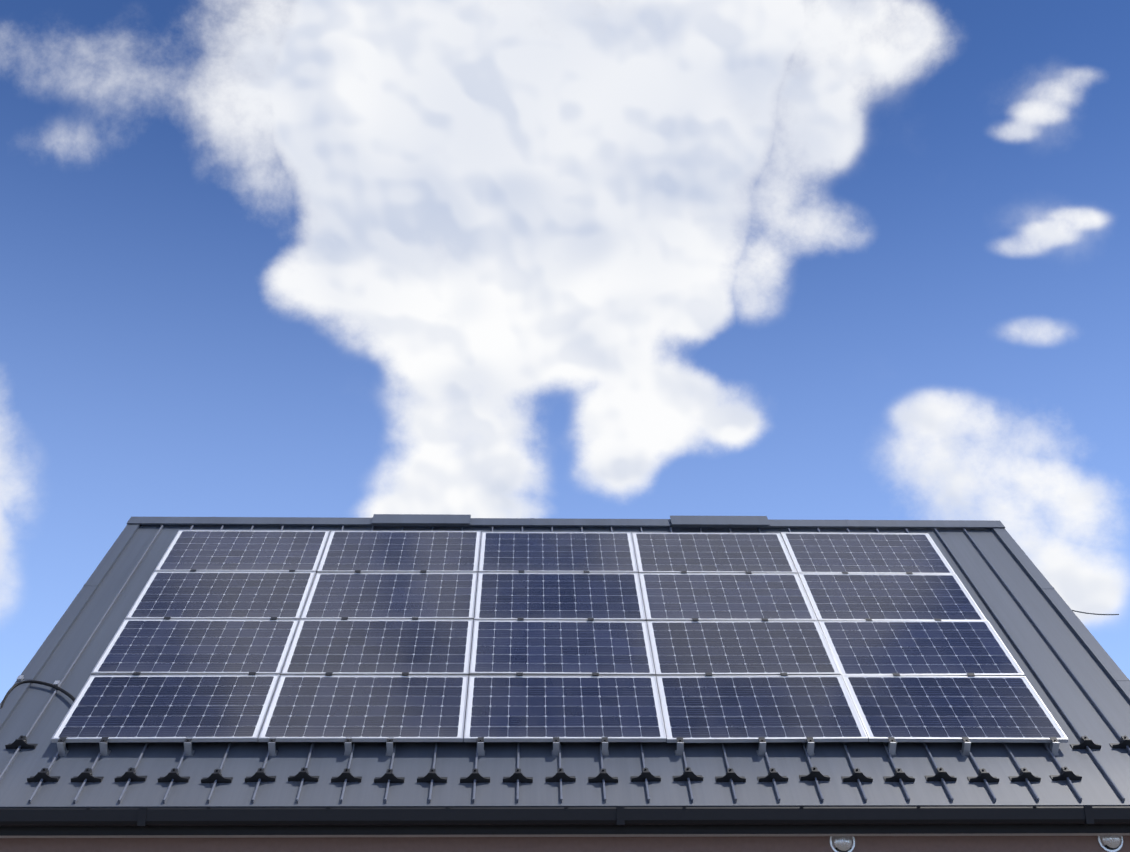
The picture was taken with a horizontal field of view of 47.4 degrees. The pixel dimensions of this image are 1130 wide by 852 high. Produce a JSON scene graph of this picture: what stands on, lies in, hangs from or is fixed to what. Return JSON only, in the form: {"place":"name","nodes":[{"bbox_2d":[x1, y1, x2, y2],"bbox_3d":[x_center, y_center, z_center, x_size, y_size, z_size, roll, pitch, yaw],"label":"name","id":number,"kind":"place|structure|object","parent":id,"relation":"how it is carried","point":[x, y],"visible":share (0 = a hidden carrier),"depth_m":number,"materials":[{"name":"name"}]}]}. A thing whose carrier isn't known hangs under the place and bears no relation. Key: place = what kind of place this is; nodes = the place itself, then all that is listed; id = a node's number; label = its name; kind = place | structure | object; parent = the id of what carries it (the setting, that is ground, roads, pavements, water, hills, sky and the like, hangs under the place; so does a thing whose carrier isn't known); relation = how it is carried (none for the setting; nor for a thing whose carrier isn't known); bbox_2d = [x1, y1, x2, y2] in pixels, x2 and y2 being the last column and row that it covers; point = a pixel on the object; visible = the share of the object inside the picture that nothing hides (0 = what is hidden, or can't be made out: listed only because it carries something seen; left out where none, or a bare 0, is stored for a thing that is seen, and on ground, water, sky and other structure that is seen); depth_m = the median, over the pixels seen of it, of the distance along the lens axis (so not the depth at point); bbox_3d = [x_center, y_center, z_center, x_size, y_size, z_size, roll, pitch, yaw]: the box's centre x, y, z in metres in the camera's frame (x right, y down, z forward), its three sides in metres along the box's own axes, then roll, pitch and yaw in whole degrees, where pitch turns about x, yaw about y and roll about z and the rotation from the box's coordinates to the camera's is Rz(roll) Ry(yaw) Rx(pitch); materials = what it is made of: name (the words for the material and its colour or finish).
{"place":"outdoors","nodes":[
{"label":"outdoors","id":0,"kind":"place"},
{"bbox_2d":[0,836,1129,851],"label":"house walls","id":1,"kind":"structure","parent":0,"point":[759,844],"depth_m":10.09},
{"bbox_2d":[0,517,1129,807],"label":"roof","id":2,"kind":"structure","parent":1,"relation":"on","point":[1076,677],"depth_m":10.54,"materials":[{"name":"metal"}]},
{"bbox_2d":[5,735,37,748],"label":"snow guard","id":3,"kind":"object","parent":2,"relation":"on","point":[21,740],"visible":0.96,"depth_m":10.48,"materials":[{"name":"black metal"}]},
{"bbox_2d":[0,675,74,708],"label":"cable conduit","id":4,"kind":"object","parent":2,"relation":"on","point":[55,685],"visible":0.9,"depth_m":11.31,"materials":[{"name":"black"}]},
{"bbox_2d":[27,768,60,781],"bbox_3d":[-4.089,2.732,10.104,0.235,0.090,0.083,0,20,-2],"label":"snow guard","id":5,"kind":"object","parent":2,"relation":"on","point":[43,773],"visible":0.98,"depth_m":10.07,"materials":[{"name":"black metal"}]},
{"bbox_2d":[57,737,68,755],"bbox_3d":[-4.067,2.591,10.424,0.070,0.136,0.080,0,20,-2],"label":"mounting bracket","id":6,"kind":"object","parent":2,"relation":"on","point":[62,748],"visible":0.98,"depth_m":10.40,"materials":[{"name":"metal"}]},
{"bbox_2d":[51,674,279,742],"bbox_3d":[-3.342,2.383,10.917,1.661,0.035,0.990,0,20,-1],"label":"solar panel","id":7,"kind":"object","parent":6,"relation":"on","point":[172,708],"visible":0.98,"depth_m":10.86,"materials":[{"name":"glass"}]},
{"bbox_2d":[71,768,103,781],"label":"snow guard","id":8,"kind":"object","parent":2,"relation":"on","point":[87,775],"visible":1,"depth_m":10.08,"materials":[{"name":"black metal"}]},
{"bbox_2d":[99,737,110,755],"bbox_3d":[-3.729,2.593,10.433,0.070,0.136,0.080,0,20,-2],"label":"mounting bracket","id":9,"kind":"object","parent":2,"relation":"on","point":[104,748],"visible":0.96,"depth_m":10.41,"materials":[{"name":"metal"}]},
{"bbox_2d":[114,767,146,781],"bbox_3d":[-3.413,2.735,10.126,0.235,0.090,0.083,0,20,-4],"label":"snow guard","id":10,"kind":"object","parent":2,"relation":"on","point":[130,773],"visible":0.98,"depth_m":10.09,"materials":[{"name":"black metal"}]},
{"bbox_2d":[158,768,189,781],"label":"snow guard","id":11,"kind":"object","parent":2,"relation":"on","point":[171,775],"visible":1,"depth_m":10.09,"materials":[{"name":"black metal"}]},
{"bbox_2d":[184,737,193,755],"bbox_3d":[-3.053,2.597,10.452,0.070,0.136,0.080,0,20,-2],"label":"mounting bracket","id":12,"kind":"object","parent":2,"relation":"on","point":[188,750],"visible":0.96,"depth_m":10.42,"materials":[{"name":"metal"}]},
{"bbox_2d":[201,769,232,782],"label":"snow guard","id":13,"kind":"object","parent":2,"relation":"on","point":[217,776],"visible":1,"depth_m":10.10,"materials":[{"name":"black metal"}]},
{"bbox_2d":[245,768,275,781],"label":"snow guard","id":14,"kind":"object","parent":2,"relation":"on","point":[261,775],"visible":1,"depth_m":10.12,"materials":[{"name":"black metal"}]},
{"bbox_2d":[268,738,277,755],"bbox_3d":[-2.378,2.602,10.471,0.070,0.136,0.080,0,20,-2],"label":"mounting bracket","id":15,"kind":"object","parent":2,"relation":"on","point":[273,751],"visible":0.96,"depth_m":10.44,"materials":[{"name":"metal"}]},
{"bbox_2d":[258,675,468,741],"bbox_3d":[-1.676,2.395,10.964,1.661,0.035,0.990,0,20,-2],"label":"solar panel","id":16,"kind":"object","parent":15,"relation":"on","point":[366,708],"visible":0.98,"depth_m":10.91,"materials":[{"name":"glass"}]},
{"bbox_2d":[288,767,318,781],"bbox_3d":[-2.062,2.744,10.163,0.235,0.090,0.083,1,20,-1],"label":"snow guard","id":17,"kind":"object","parent":2,"relation":"on","point":[304,774],"visible":1,"depth_m":10.13,"materials":[{"name":"black metal"}]},
{"bbox_2d":[331,768,361,781],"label":"snow guard","id":18,"kind":"object","parent":2,"relation":"on","point":[346,774],"visible":1,"depth_m":10.13,"materials":[{"name":"black metal"}]},
{"bbox_2d":[344,737,351,755],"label":"mounting bracket","id":19,"kind":"object","parent":2,"relation":"on","point":[348,745],"visible":0.92,"depth_m":10.46,"materials":[{"name":"metal"}]},
{"bbox_2d":[374,769,404,782],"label":"snow guard","id":20,"kind":"object","parent":2,"relation":"on","point":[387,776],"visible":1,"depth_m":10.13,"materials":[{"name":"black metal"}]},
{"bbox_2d":[386,737,393,755],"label":"mounting bracket","id":21,"kind":"object","parent":2,"relation":"on","point":[389,746],"visible":0.94,"depth_m":10.46,"materials":[{"name":"metal"}]},
{"bbox_2d":[371,514,470,525],"bbox_3d":[-1.633,1.073,14.657,1.110,0.041,0.240,0,20,-2],"label":"ridge vent","id":22,"kind":"object","parent":2,"relation":"on","point":[417,520],"visible":0.96,"depth_m":14.61,"materials":[{"name":"metal"}]},
{"bbox_2d":[417,768,447,782],"bbox_3d":[-1.048,2.756,10.177,0.235,0.090,0.083,1,20,0],"label":"snow guard","id":23,"kind":"object","parent":2,"relation":"on","point":[433,775],"visible":0.98,"depth_m":10.14,"materials":[{"name":"black metal"}]},
{"bbox_2d":[460,768,489,782],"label":"snow guard","id":24,"kind":"object","parent":2,"relation":"on","point":[473,775],"visible":1,"depth_m":10.15,"materials":[{"name":"black metal"}]},
{"bbox_2d":[477,737,484,755],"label":"mounting bracket","id":25,"kind":"object","parent":2,"relation":"on","point":[480,747],"visible":0.88,"depth_m":10.48,"materials":[{"name":"metal"}]},
{"bbox_2d":[464,676,666,741],"bbox_3d":[-0.009,2.407,11.011,1.661,0.035,0.990,0,20,-2],"label":"solar panel","id":26,"kind":"object","parent":25,"relation":"on","point":[562,708],"visible":0.92,"depth_m":10.96,"materials":[{"name":"glass"}]},
{"bbox_2d":[503,768,532,782],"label":"snow guard","id":27,"kind":"object","parent":2,"relation":"on","point":[519,775],"visible":0.96,"depth_m":10.16,"materials":[{"name":"black metal"}]},
{"bbox_2d":[552,737,558,755],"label":"mounting bracket","id":28,"kind":"object","parent":2,"relation":"on","point":[555,751],"visible":0.85,"depth_m":10.50,"materials":[{"name":"metal"}]},
{"bbox_2d":[546,768,575,781],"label":"snow guard","id":29,"kind":"object","parent":2,"relation":"on","point":[560,774],"visible":0.98,"depth_m":10.18,"materials":[{"name":"black metal"}]},
{"bbox_2d":[0,806,1129,826],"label":"gutter","id":30,"kind":"object","parent":2,"relation":"attached to","point":[474,816],"visible":1,"depth_m":9.77,"materials":[{"name":"black metal"}]},
{"bbox_2d":[0,824,1129,835],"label":"fascia","id":31,"kind":"structure","parent":2,"relation":"attached to","point":[520,830],"depth_m":9.88,"materials":[{"name":"black metal"}]},
{"bbox_2d":[588,768,617,782],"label":"snow guard","id":32,"kind":"object","parent":2,"relation":"on","point":[604,775],"visible":0.98,"depth_m":10.18,"materials":[{"name":"black metal"}]},
{"bbox_2d":[601,737,608,755],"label":"mounting bracket","id":33,"kind":"object","parent":2,"relation":"on","point":[605,751],"visible":0.94,"depth_m":10.51,"materials":[{"name":"metal"}]},
{"bbox_2d":[630,767,660,781],"bbox_3d":[0.641,2.764,10.232,0.235,0.090,0.083,0,20,-3],"label":"snow guard","id":34,"kind":"object","parent":2,"relation":"on","point":[647,774],"visible":0.98,"depth_m":10.20,"materials":[{"name":"black metal"}]},
{"bbox_2d":[675,737,683,755],"bbox_3d":[0.941,2.623,10.563,0.070,0.136,0.080,0,20,-2],"label":"mounting bracket","id":35,"kind":"object","parent":2,"relation":"on","point":[680,746],"visible":0.92,"depth_m":10.53,"materials":[{"name":"metal"}]},
{"bbox_2d":[656,675,867,742],"bbox_3d":[1.657,2.418,11.057,1.661,0.036,0.990,0,20,-1],"label":"solar panel","id":36,"kind":"object","parent":35,"relation":"on","point":[748,709],"visible":0.98,"depth_m":11.00,"materials":[{"name":"glass"}]},
{"bbox_2d":[673,767,702,780],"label":"snow guard","id":37,"kind":"object","parent":2,"relation":"on","point":[688,773],"visible":1,"depth_m":10.21,"materials":[{"name":"black metal"}]},
{"bbox_2d":[670,516,769,526],"bbox_3d":[1.771,1.096,14.751,1.120,0.041,0.240,0,20,-2],"label":"ridge vent","id":38,"kind":"object","parent":2,"relation":"on","point":[719,521],"visible":1,"depth_m":14.71,"materials":[{"name":"metal"}]},
{"bbox_2d":[715,768,745,781],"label":"snow guard","id":39,"kind":"object","parent":2,"relation":"on","point":[732,775],"visible":0.98,"depth_m":10.21,"materials":[{"name":"black metal"}]},
{"bbox_2d":[757,737,765,755],"bbox_3d":[1.617,2.628,10.582,0.070,0.136,0.080,0,20,-2],"label":"mounting bracket","id":40,"kind":"object","parent":2,"relation":"on","point":[761,750],"visible":1,"depth_m":10.55,"materials":[{"name":"metal"}]},
{"bbox_2d":[757,768,787,781],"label":"snow guard","id":41,"kind":"object","parent":2,"relation":"on","point":[773,774],"visible":1,"depth_m":10.22,"materials":[{"name":"black metal"}]},
{"bbox_2d":[806,737,814,755],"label":"mounting bracket","id":42,"kind":"object","parent":2,"relation":"on","point":[810,745],"visible":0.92,"depth_m":10.56,"materials":[{"name":"metal"}]},
{"bbox_2d":[799,766,829,780],"bbox_3d":[1.992,2.770,10.279,0.235,0.090,0.083,1,20,0],"label":"snow guard","id":43,"kind":"object","parent":2,"relation":"on","point":[814,773],"visible":1,"depth_m":10.25,"materials":[{"name":"black metal"}]},
{"bbox_2d":[841,768,872,781],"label":"snow guard","id":44,"kind":"object","parent":2,"relation":"on","point":[857,774],"visible":0.98,"depth_m":10.24,"materials":[{"name":"black metal"}]},
{"bbox_2d":[888,737,896,755],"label":"mounting bracket","id":45,"kind":"object","parent":2,"relation":"on","point":[892,743],"visible":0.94,"depth_m":10.58,"materials":[{"name":"metal"}]},
{"bbox_2d":[883,768,914,781],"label":"snow guard","id":46,"kind":"object","parent":2,"relation":"on","point":[899,773],"visible":1,"depth_m":10.25,"materials":[{"name":"black metal"}]},
{"bbox_2d":[925,767,956,780],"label":"snow guard","id":47,"kind":"object","parent":2,"relation":"on","point":[941,773],"visible":1,"depth_m":10.27,"materials":[{"name":"black metal"}]},
{"bbox_2d":[960,737,970,755],"bbox_3d":[3.306,2.639,10.629,0.070,0.136,0.080,0,20,-2],"label":"mounting bracket","id":48,"kind":"object","parent":2,"relation":"on","point":[966,746],"visible":0.98,"depth_m":10.60,"materials":[{"name":"metal"}]},
{"bbox_2d":[967,768,998,781],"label":"snow guard","id":49,"kind":"object","parent":2,"relation":"on","point":[983,773],"visible":1,"depth_m":10.26,"materials":[{"name":"black metal"}]},
{"bbox_2d":[1009,767,1040,781],"bbox_3d":[3.682,2.786,10.313,0.235,0.090,0.083,0,20,-2],"label":"snow guard","id":50,"kind":"object","parent":2,"relation":"on","point":[1024,774],"visible":0.98,"depth_m":10.28,"materials":[{"name":"black metal"}]},
{"bbox_2d":[1050,737,1059,755],"bbox_3d":[4.042,2.644,10.649,0.070,0.136,0.080,0,20,-2],"label":"mounting bracket","id":51,"kind":"object","parent":2,"relation":"on","point":[1054,745],"visible":0.94,"depth_m":10.62,"materials":[{"name":"metal"}]},
{"bbox_2d":[842,675,1067,742],"bbox_3d":[3.323,2.429,11.103,1.661,0.037,0.990,1,20,-2],"label":"solar panel","id":52,"kind":"object","parent":51,"relation":"on","point":[1011,709],"visible":0.85,"depth_m":11.05,"materials":[{"name":"glass"}]},
{"bbox_2d":[1050,766,1081,780],"bbox_3d":[4.019,2.784,10.335,0.235,0.090,0.083,0,20,-2],"label":"snow guard","id":53,"kind":"object","parent":2,"relation":"on","point":[1065,772],"visible":0.98,"depth_m":10.30,"materials":[{"name":"black metal"}]},
{"bbox_2d":[1070,736,1100,748],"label":"snow guard","id":54,"kind":"object","parent":2,"relation":"on","point":[1085,741],"visible":1,"depth_m":10.72,"materials":[{"name":"black metal"}]},
{"bbox_2d":[1109,735,1129,748],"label":"snow guard","id":55,"kind":"object","parent":2,"relation":"on","point":[1124,742],"visible":0.94,"depth_m":10.73,"materials":[{"name":"black metal"}]},
{"bbox_2d":[0,833,1129,837],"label":"soffit","id":56,"kind":"structure","parent":1,"relation":"attached to","point":[561,835],"depth_m":10.00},
{"bbox_2d":[830,836,854,851],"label":"wall vent cap","id":57,"kind":"object","parent":1,"relation":"attached to","point":[842,843],"visible":0.88,"depth_m":10.11,"materials":[{"name":"silver metal"}]},
{"bbox_2d":[1072,610,1118,614],"bbox_3d":[10.053,3.541,24.882,0.022,1.007,6.086,-15,-26,32],"label":"service wire","id":58,"kind":"object","parent":1,"relation":"attached to","point":[1094,613],"visible":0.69,"depth_m":25.40,"materials":[{"name":"black metal"}]},
{"bbox_2d":[1097,835,1122,851],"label":"wall vent cap","id":59,"kind":"object","parent":1,"relation":"attached to","point":[1111,843],"visible":0.67,"depth_m":10.18,"materials":[{"name":"silver metal"}]},
{"bbox_2d":[0,0,1129,702],"label":"sky","id":60,"kind":"structure","parent":0,"point":[556,259],"materials":[{"name":"blue"}]},
{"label":"array brackets","id":61,"kind":"object","parent":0,"visible":0},
{"bbox_2d":[91,619,298,675],"bbox_3d":[-3.366,2.034,11.865,1.661,0.036,0.990,1,20,-2],"label":"solar panel","id":62,"kind":"object","parent":61,"relation":"on","point":[197,646],"visible":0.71,"depth_m":11.82,"materials":[{"name":"glass"}]},
{"bbox_2d":[125,571,315,619],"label":"solar panel","id":63,"kind":"object","parent":61,"relation":"on","point":[222,595],"visible":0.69,"depth_m":12.78,"materials":[{"name":"glass"}]},
{"bbox_2d":[154,530,329,572],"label":"solar panel","id":64,"kind":"object","parent":61,"relation":"on","point":[254,550],"visible":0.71,"depth_m":13.73,"materials":[{"name":"glass"}]},
{"bbox_2d":[281,619,472,674],"bbox_3d":[-1.700,2.045,11.911,1.661,0.037,0.990,0,20,-2],"label":"solar panel","id":65,"kind":"object","parent":61,"relation":"on","point":[383,647],"visible":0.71,"depth_m":11.88,"materials":[{"name":"glass"}]},
{"bbox_2d":[300,572,477,620],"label":"solar panel","id":66,"kind":"object","parent":61,"relation":"on","point":[393,595],"visible":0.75,"depth_m":12.83,"materials":[{"name":"glass"}]},
{"bbox_2d":[317,531,480,572],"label":"solar panel","id":67,"kind":"object","parent":61,"relation":"on","point":[402,551],"visible":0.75,"depth_m":13.77,"materials":[{"name":"glass"}]},
{"bbox_2d":[132,569,974,675],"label":"clamps","id":68,"kind":"object","parent":61,"relation":"attached to","point":[521,673],"visible":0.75,"depth_m":12.36,"materials":[{"name":"metal"}]},
{"bbox_2d":[478,532,637,572],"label":"solar panel","id":69,"kind":"object","parent":61,"relation":"on","point":[565,552],"visible":0.81,"depth_m":13.82,"materials":[{"name":"glass"}]},
{"bbox_2d":[474,572,645,620],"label":"solar panel","id":70,"kind":"object","parent":61,"relation":"on","point":[563,596],"visible":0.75,"depth_m":12.87,"materials":[{"name":"glass"}]},
{"bbox_2d":[469,620,654,675],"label":"solar panel","id":71,"kind":"object","parent":61,"relation":"on","point":[552,648],"visible":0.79,"depth_m":11.91,"materials":[{"name":"glass"}]},
{"bbox_2d":[632,532,796,573],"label":"solar panel","id":72,"kind":"object","parent":61,"relation":"on","point":[711,552],"visible":0.79,"depth_m":13.87,"materials":[{"name":"glass"}]},
{"bbox_2d":[639,573,816,621],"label":"solar panel","id":73,"kind":"object","parent":61,"relation":"on","point":[722,597],"visible":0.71,"depth_m":12.92,"materials":[{"name":"glass"}]},
{"bbox_2d":[647,621,840,675],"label":"solar panel","id":74,"kind":"object","parent":61,"relation":"on","point":[718,648],"visible":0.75,"depth_m":11.96,"materials":[{"name":"glass"}]},
{"bbox_2d":[781,532,954,573],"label":"solar panel","id":75,"kind":"object","parent":61,"relation":"on","point":[882,553],"visible":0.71,"depth_m":13.92,"materials":[{"name":"glass"}]},
{"bbox_2d":[798,573,986,620],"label":"solar panel","id":76,"kind":"object","parent":61,"relation":"on","point":[873,597],"visible":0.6,"depth_m":12.97,"materials":[{"name":"glass"}]},
{"bbox_2d":[818,620,1024,675],"bbox_3d":[3.299,2.079,12.050,1.661,0.037,0.990,0,21,-2],"label":"solar panel","id":77,"kind":"object","parent":61,"relation":"on","point":[938,648],"visible":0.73,"depth_m":12.02,"materials":[{"name":"glass"}]}
]}

